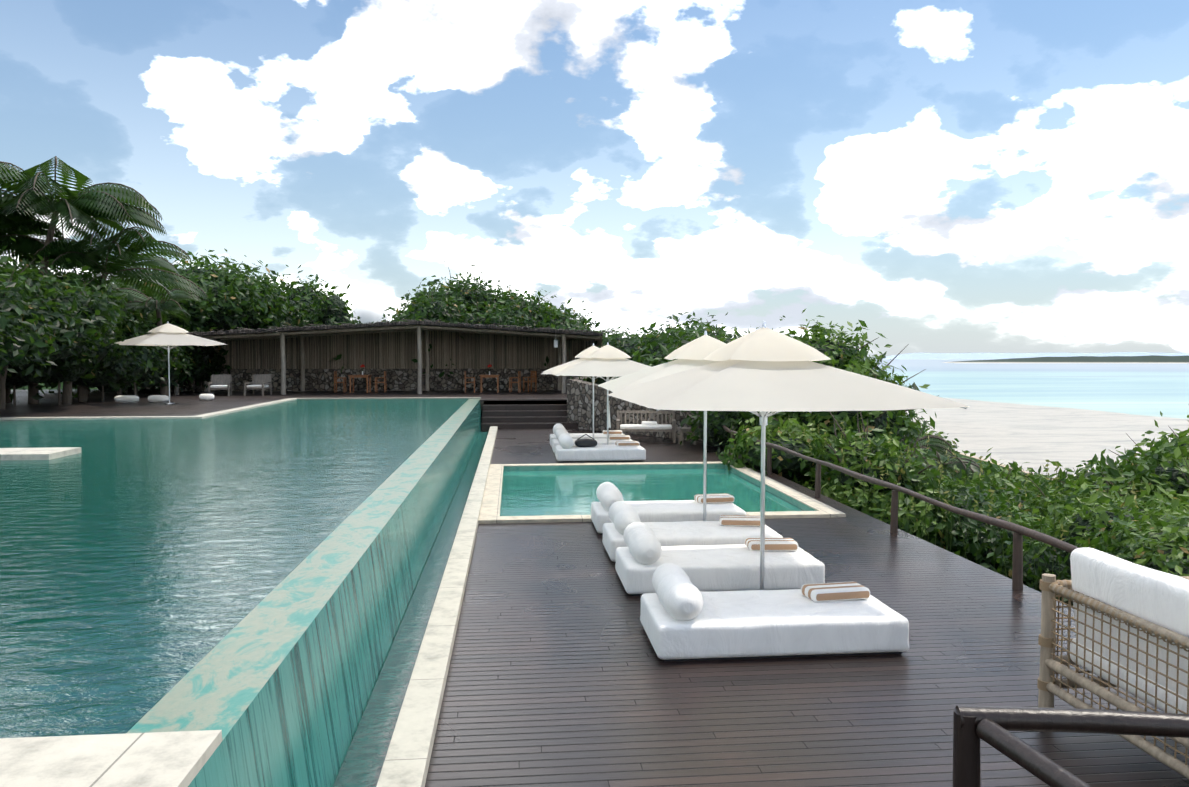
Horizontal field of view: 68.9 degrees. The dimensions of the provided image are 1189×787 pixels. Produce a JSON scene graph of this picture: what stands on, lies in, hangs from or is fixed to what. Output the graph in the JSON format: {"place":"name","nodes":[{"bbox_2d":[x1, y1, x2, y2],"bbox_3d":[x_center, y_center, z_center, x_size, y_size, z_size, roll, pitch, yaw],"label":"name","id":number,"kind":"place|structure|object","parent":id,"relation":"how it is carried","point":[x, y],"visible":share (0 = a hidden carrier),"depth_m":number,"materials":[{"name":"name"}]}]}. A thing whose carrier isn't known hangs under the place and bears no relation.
{"place":"outdoors","nodes":[
{"label":"outdoors","id":0,"kind":"place"},
{"bbox_2d":[0,399,467,737],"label":"pool water","id":1,"kind":"structure","parent":0,"point":[147,565],"depth_m":7.86,"materials":[{"name":"teal liquid"}]},
{"bbox_2d":[0,0,1188,356],"label":"sky","id":2,"kind":"structure","parent":0,"point":[938,176],"materials":[{"name":"blue"}]},
{"bbox_2d":[11,382,1188,480],"bbox_3d":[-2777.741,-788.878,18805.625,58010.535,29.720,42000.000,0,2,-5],"label":"sand beach","id":3,"kind":"structure","parent":0,"point":[1036,437],"depth_m":315.58,"materials":[{"name":"beige sand"}]},
{"bbox_2d":[0,389,566,416],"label":"deck","id":4,"kind":"structure","parent":3,"relation":"on","point":[185,404],"depth_m":31.36,"materials":[{"name":"brown wood"}]},
{"bbox_2d":[114,394,213,402],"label":"poufs","id":5,"kind":"object","parent":4,"relation":"on","point":[151,398],"visible":1,"depth_m":29.11,"materials":[{"name":"white fabric"}]},
{"bbox_2d":[111,322,226,403],"bbox_3d":[-13.986,-1.011,28.486,2.720,2.700,2.720,2,3,45],"label":"umbrella","id":6,"kind":"object","parent":4,"relation":"on","point":[167,334],"visible":0.98,"depth_m":28.15,"materials":[{"name":"fabric"}]},
{"bbox_2d":[208,374,231,395],"bbox_3d":[-14.853,-0.330,34.412,0.790,0.832,0.935,-1,3,-15],"label":"lounge chair","id":7,"kind":"object","parent":4,"relation":"on","point":[220,382],"visible":0.98,"depth_m":34.68,"materials":[{"name":"grey wood"}]},
{"bbox_2d":[244,374,271,395],"bbox_3d":[-13.463,-0.344,34.744,0.790,0.832,0.935,0,2,3],"label":"lounge chair","id":8,"kind":"object","parent":4,"relation":"on","point":[262,381],"visible":1,"depth_m":35.05,"materials":[{"name":"grey wood"}]},
{"bbox_2d":[334,371,345,392],"bbox_3d":[-10.953,-0.499,37.340,0.440,0.920,0.470,0,2,-5],"label":"chair","id":9,"kind":"object","parent":4,"relation":"on","point":[336,382],"visible":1,"depth_m":37.18,"materials":[{"name":"brown wood"}]},
{"bbox_2d":[348,375,371,392],"bbox_3d":[-10.107,-0.423,37.424,0.850,0.760,0.850,0,2,-5],"label":"table","id":10,"kind":"object","parent":4,"relation":"on","point":[360,376],"visible":1,"depth_m":37.06,"materials":[{"name":"brown wood"}]},
{"bbox_2d":[375,371,386,392],"bbox_3d":[-9.270,-0.510,37.599,0.440,0.920,0.470,0,2,-5],"label":"chair","id":11,"kind":"object","parent":4,"relation":"on","point":[384,382],"visible":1,"depth_m":37.41,"materials":[{"name":"brown wood"}]},
{"bbox_2d":[173,319,616,394],"bbox_3d":[-9.052,-1.593,37.223,19.757,3.158,5.098,0,2,-5],"label":"roof frame","id":12,"kind":"object","parent":4,"relation":"on","point":[426,326],"visible":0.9,"depth_m":35.90,"materials":[{"name":"brown wood"}]},
{"bbox_2d":[212,331,601,368],"bbox_3d":[-9.230,-1.944,37.642,19.200,2.020,3.200,0,2,-5],"label":"reed screen","id":13,"kind":"object","parent":12,"relation":"attached to","point":[393,350],"visible":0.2,"depth_m":39.29,"materials":[{"name":"brown wood"}]},
{"bbox_2d":[554,339,557,347],"bbox_3d":[-1.615,-2.259,36.238,0.185,0.670,0.185,1,3,17],"label":"lantern","id":14,"kind":"object","parent":12,"relation":"hanging from","point":[555,343],"visible":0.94,"depth_m":36.18,"materials":[{"name":"white glass"}]},
{"bbox_2d":[168,368,702,441],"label":"stone walls","id":15,"kind":"structure","parent":4,"relation":"on","point":[580,402],"depth_m":38.93,"materials":[{"name":"grey stone"}]},
{"bbox_2d":[464,371,474,392],"bbox_3d":[-5.399,-0.509,37.563,0.440,0.920,0.470,0,2,-5],"label":"chair","id":16,"kind":"object","parent":4,"relation":"on","point":[465,377],"visible":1,"depth_m":37.34,"materials":[{"name":"brown wood"}]},
{"bbox_2d":[479,375,499,392],"bbox_3d":[-4.553,-0.432,37.647,0.850,0.760,0.850,0,2,-5],"label":"table","id":17,"kind":"object","parent":4,"relation":"on","point":[489,376],"visible":1,"depth_m":37.24,"materials":[{"name":"brown wood"}]},
{"bbox_2d":[509,371,520,392],"bbox_3d":[-3.449,-0.512,37.647,0.440,0.920,0.470,0,2,5],"label":"chair","id":18,"kind":"object","parent":4,"relation":"on","point":[518,377],"visible":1,"depth_m":37.46,"materials":[{"name":"brown wood"}]},
{"bbox_2d":[523,371,536,391],"bbox_3d":[-2.858,-0.540,38.305,0.440,0.920,0.470,-2,3,-35],"label":"chair","id":19,"kind":"object","parent":4,"relation":"on","point":[533,376],"visible":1,"depth_m":38.26,"materials":[{"name":"brown wood"}]},
{"bbox_2d":[127,399,481,786],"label":"infinity edge wall","id":20,"kind":"structure","parent":3,"relation":"on","point":[276,685],"depth_m":5.42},
{"bbox_2d":[350,303,387,323],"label":"dome building","id":21,"kind":"structure","parent":3,"relation":"on","point":[368,312],"depth_m":58.64,"materials":[{"name":"white"}]},
{"bbox_2d":[0,237,751,409],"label":"trees","id":22,"kind":"object","parent":3,"relation":"on","point":[67,329],"visible":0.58,"depth_m":33.58,"materials":[{"name":"green plant"}]},
{"bbox_2d":[0,156,983,478],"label":"palm trees","id":23,"kind":"object","parent":3,"relation":"on","point":[90,208],"visible":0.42,"depth_m":28.64,"materials":[{"name":"green plant"}]},
{"bbox_2d":[480,400,566,412],"bbox_3d":[-20.255,1.512,20.511,54.000,1.580,41.500,0,2,-5],"label":"platform base","id":24,"kind":"object","parent":3,"relation":"on","point":[482,403],"depth_m":31.31,"materials":[{"name":"wood"}]},
{"bbox_2d":[0,397,480,786],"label":"pool coping","id":25,"kind":"object","parent":24,"relation":"on","point":[168,759],"visible":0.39,"depth_m":3.31,"materials":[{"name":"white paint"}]},
{"bbox_2d":[425,399,1188,786],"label":"deck","id":26,"kind":"structure","parent":3,"relation":"on","point":[561,673],"depth_m":6.46,"materials":[{"name":"brown wood"}]},
{"bbox_2d":[333,432,487,786],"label":"gutter water","id":27,"kind":"structure","parent":26,"relation":"on","point":[363,761],"depth_m":7.04,"materials":[{"name":"teal liquid"}]},
{"bbox_2d":[376,426,497,786],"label":"stone edging","id":28,"kind":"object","parent":26,"relation":"on","point":[407,759],"depth_m":6.55,"materials":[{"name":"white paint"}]},
{"bbox_2d":[541,343,598,437],"bbox_3d":[-0.028,0.071,22.714,2.720,2.770,2.720,0,2,-2],"label":"umbrella","id":29,"kind":"object","parent":26,"relation":"on","point":[582,355],"visible":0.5,"depth_m":22.28,"materials":[{"name":"fabric"}]},
{"bbox_2d":[550,423,623,446],"bbox_3d":[-0.173,1.125,23.500,2.064,0.598,1.022,0,2,-5],"label":"sun bed","id":30,"kind":"object","parent":26,"relation":"on","point":[577,435],"visible":0.38,"depth_m":23.21,"materials":[{"name":"white fabric"}]},
{"bbox_2d":[603,430,621,433],"bbox_3d":[0.489,1.057,23.660,0.540,0.100,0.290,0,2,1],"label":"towel","id":31,"kind":"object","parent":30,"relation":"on","point":[613,431],"visible":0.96,"depth_m":23.52,"materials":[{"name":"white fabric"}]},
{"bbox_2d":[552,428,632,453],"bbox_3d":[-0.027,1.190,21.958,2.063,0.600,1.023,0,2,-5],"label":"sun bed","id":32,"kind":"object","parent":26,"relation":"on","point":[560,431],"visible":0.29,"depth_m":21.62,"materials":[{"name":"white fabric"}]},
{"bbox_2d":[609,435,629,439],"bbox_3d":[0.635,1.123,22.118,0.540,0.100,0.290,0,2,-1],"label":"towel","id":33,"kind":"object","parent":32,"relation":"on","point":[619,437],"visible":1,"depth_m":21.98,"materials":[{"name":"white fabric"}]},
{"bbox_2d":[555,433,645,461],"bbox_3d":[0.118,1.257,20.416,2.064,0.598,1.023,0,2,-5],"label":"sun bed","id":34,"kind":"object","parent":26,"relation":"on","point":[566,450],"visible":0.92,"depth_m":19.95,"materials":[{"name":"white fabric"}]},
{"bbox_2d":[575,434,596,446],"bbox_3d":[-0.200,1.104,20.329,0.520,0.310,0.340,0,2,-5],"label":"bag","id":35,"kind":"object","parent":34,"relation":"on","point":[585,442],"visible":1,"depth_m":20.18,"materials":[{"name":"black"}]},
{"bbox_2d":[615,441,639,445],"bbox_3d":[0.781,1.189,20.576,0.540,0.100,0.290,0,2,-10],"label":"towel","id":36,"kind":"object","parent":34,"relation":"on","point":[627,443],"visible":1,"depth_m":20.45,"materials":[{"name":"white fabric"}]},
{"bbox_2d":[552,342,650,444],"bbox_3d":[0.324,0.140,21.122,2.720,2.770,2.720,0,2,-8],"label":"umbrella","id":37,"kind":"object","parent":26,"relation":"on","point":[607,360],"visible":0.77,"depth_m":20.47,"materials":[{"name":"fabric"}]},
{"bbox_2d":[608,401,610,427],"bbox_3d":[0.352,0.501,21.140,0.067,0.646,0.320,0,2,-5],"label":"hanging towel","id":38,"kind":"object","parent":37,"relation":"hanging from","point":[609,424],"visible":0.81,"depth_m":21.05,"materials":[{"name":"white fabric"}]},
{"bbox_2d":[616,411,675,441],"bbox_3d":[1.476,0.939,24.904,1.680,0.850,0.720,0,2,3],"label":"teak sofa","id":39,"kind":"object","parent":26,"relation":"on","point":[649,426],"visible":1,"depth_m":24.72,"materials":[{"name":"white fabric"}]},
{"bbox_2d":[598,331,725,520],"bbox_3d":[1.477,0.548,11.576,2.720,2.770,2.720,0,2,-3],"label":"umbrella","id":40,"kind":"object","parent":26,"relation":"on","point":[691,354],"visible":0.44,"depth_m":11.38,"materials":[{"name":"fabric"}]},
{"bbox_2d":[478,461,845,523],"bbox_3d":[0.747,2.014,16.134,5.510,0.650,6.600,0,2,-5],"label":"pool coping","id":41,"kind":"object","parent":26,"relation":"on","point":[490,511],"visible":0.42,"depth_m":15.50,"materials":[{"name":"beige stone"}]},
{"bbox_2d":[500,468,803,515],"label":"plunge pool water","id":42,"kind":"structure","parent":41,"relation":"in","point":[542,493],"depth_m":16.28,"materials":[{"name":"teal liquid"}]},
{"bbox_2d":[591,482,745,534],"bbox_3d":[1.023,1.601,12.342,2.083,0.600,1.020,0,2,-5],"label":"sun bed","id":43,"kind":"object","parent":26,"relation":"on","point":[608,494],"visible":0.67,"depth_m":11.94,"materials":[{"name":"white fabric"}]},
{"bbox_2d":[694,493,733,503],"bbox_3d":[1.743,1.529,12.628,0.540,0.100,0.290,-1,3,-12],"label":"towel","id":44,"kind":"object","parent":43,"relation":"on","point":[720,498],"visible":0.98,"depth_m":12.51,"materials":[{"name":"white fabric"}]},
{"bbox_2d":[677,427,695,444],"bbox_3d":[2.566,1.177,24.012,0.500,0.450,0.500,0,2,-5],"label":"side table","id":45,"kind":"object","parent":26,"relation":"on","point":[682,430],"visible":0.6,"depth_m":23.82,"materials":[{"name":"grey wood"}]},
{"bbox_2d":[602,501,782,562],"bbox_3d":[1.177,1.672,10.710,2.083,0.599,1.018,0,2,-5],"label":"sun bed","id":46,"kind":"object","parent":26,"relation":"on","point":[623,515],"visible":0.56,"depth_m":10.37,"materials":[{"name":"white fabric"}]},
{"bbox_2d":[719,515,759,526],"bbox_3d":[1.845,1.602,10.916,0.540,0.100,0.290,0,2,6],"label":"towel","id":47,"kind":"object","parent":46,"relation":"on","point":[739,520],"visible":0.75,"depth_m":10.79,"materials":[{"name":"white fabric"}]},
{"bbox_2d":[615,522,824,595],"bbox_3d":[1.308,1.731,9.318,2.083,0.599,1.020,0,2,-5],"label":"sun bed","id":48,"kind":"object","parent":26,"relation":"on","point":[642,556],"visible":0.81,"depth_m":8.89,"materials":[{"name":"white fabric"}]},
{"bbox_2d":[745,538,797,550],"bbox_3d":[1.948,1.661,9.547,0.540,0.100,0.290,0,2,-1],"label":"towel","id":49,"kind":"object","parent":48,"relation":"on","point":[777,544],"visible":0.94,"depth_m":9.41,"materials":[{"name":"white fabric"}]},
{"bbox_2d":[640,563,908,661],"bbox_3d":[1.487,1.812,7.429,2.083,0.599,1.021,0,2,-5],"label":"sun bed","id":50,"kind":"object","parent":26,"relation":"on","point":[683,617],"visible":0.88,"depth_m":6.99,"materials":[{"name":"white fabric"}]},
{"bbox_2d":[801,581,869,601],"bbox_3d":[2.120,1.743,7.628,0.540,0.100,0.290,-1,3,-12],"label":"towel","id":51,"kind":"object","parent":50,"relation":"on","point":[835,591],"visible":0.98,"depth_m":7.52,"materials":[{"name":"white fabric"}]},
{"bbox_2d":[607,321,968,589],"bbox_3d":[1.663,0.677,8.553,2.720,2.770,2.720,0,2,-7],"label":"umbrella","id":52,"kind":"object","parent":26,"relation":"on","point":[764,371],"visible":0.98,"depth_m":7.81,"materials":[{"name":"fabric"}]},
{"bbox_2d":[722,425,1078,590],"bbox_3d":[4.169,1.722,11.548,0.376,0.929,24.058,0,2,-5],"label":"railing","id":53,"kind":"object","parent":26,"relation":"on","point":[1020,531],"visible":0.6,"depth_m":10.50,"materials":[{"name":"brown wood"}]},
{"bbox_2d":[953,705,1188,786],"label":"railing","id":54,"kind":"object","parent":26,"relation":"on","point":[992,726],"visible":1,"depth_m":4.22,"materials":[{"name":"brown wood"}]},
{"bbox_2d":[1037,573,1188,778],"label":"frame","id":55,"kind":"object","parent":26,"relation":"on","point":[1049,684],"visible":0.67,"depth_m":5.38,"materials":[{"name":"brown wood"}]},
{"bbox_2d":[1070,547,1188,713],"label":"rope daybed cushions","id":56,"kind":"object","parent":55,"relation":"on","point":[1159,598],"visible":0.67,"depth_m":5.17,"materials":[{"name":"white fabric"}]},
{"bbox_2d":[648,309,1188,605],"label":"hedge","id":57,"kind":"object","parent":3,"relation":"on","point":[1152,531],"visible":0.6,"depth_m":17.50,"materials":[{"name":"green plant"}]},
{"bbox_2d":[784,414,1138,598],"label":"stems","id":58,"kind":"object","parent":3,"relation":"on","point":[981,470],"depth_m":12.19,"materials":[{"name":"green plant"}]},
{"bbox_2d":[864,357,1188,418],"bbox_3d":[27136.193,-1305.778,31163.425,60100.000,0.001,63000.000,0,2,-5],"label":"sea water","id":59,"kind":"structure","parent":0,"point":[1149,389],"depth_m":883.24,"materials":[{"name":"blue liquid"}]},
{"bbox_2d":[883,352,1188,358],"bbox_3d":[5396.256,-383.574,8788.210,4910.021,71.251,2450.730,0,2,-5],"label":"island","id":60,"kind":"structure","parent":0,"point":[963,355],"depth_m":8769.58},
{"bbox_2d":[943,355,1188,362],"bbox_3d":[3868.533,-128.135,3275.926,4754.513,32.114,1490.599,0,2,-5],"label":"island","id":61,"kind":"structure","parent":0,"point":[1131,359],"depth_m":3483.46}
]}

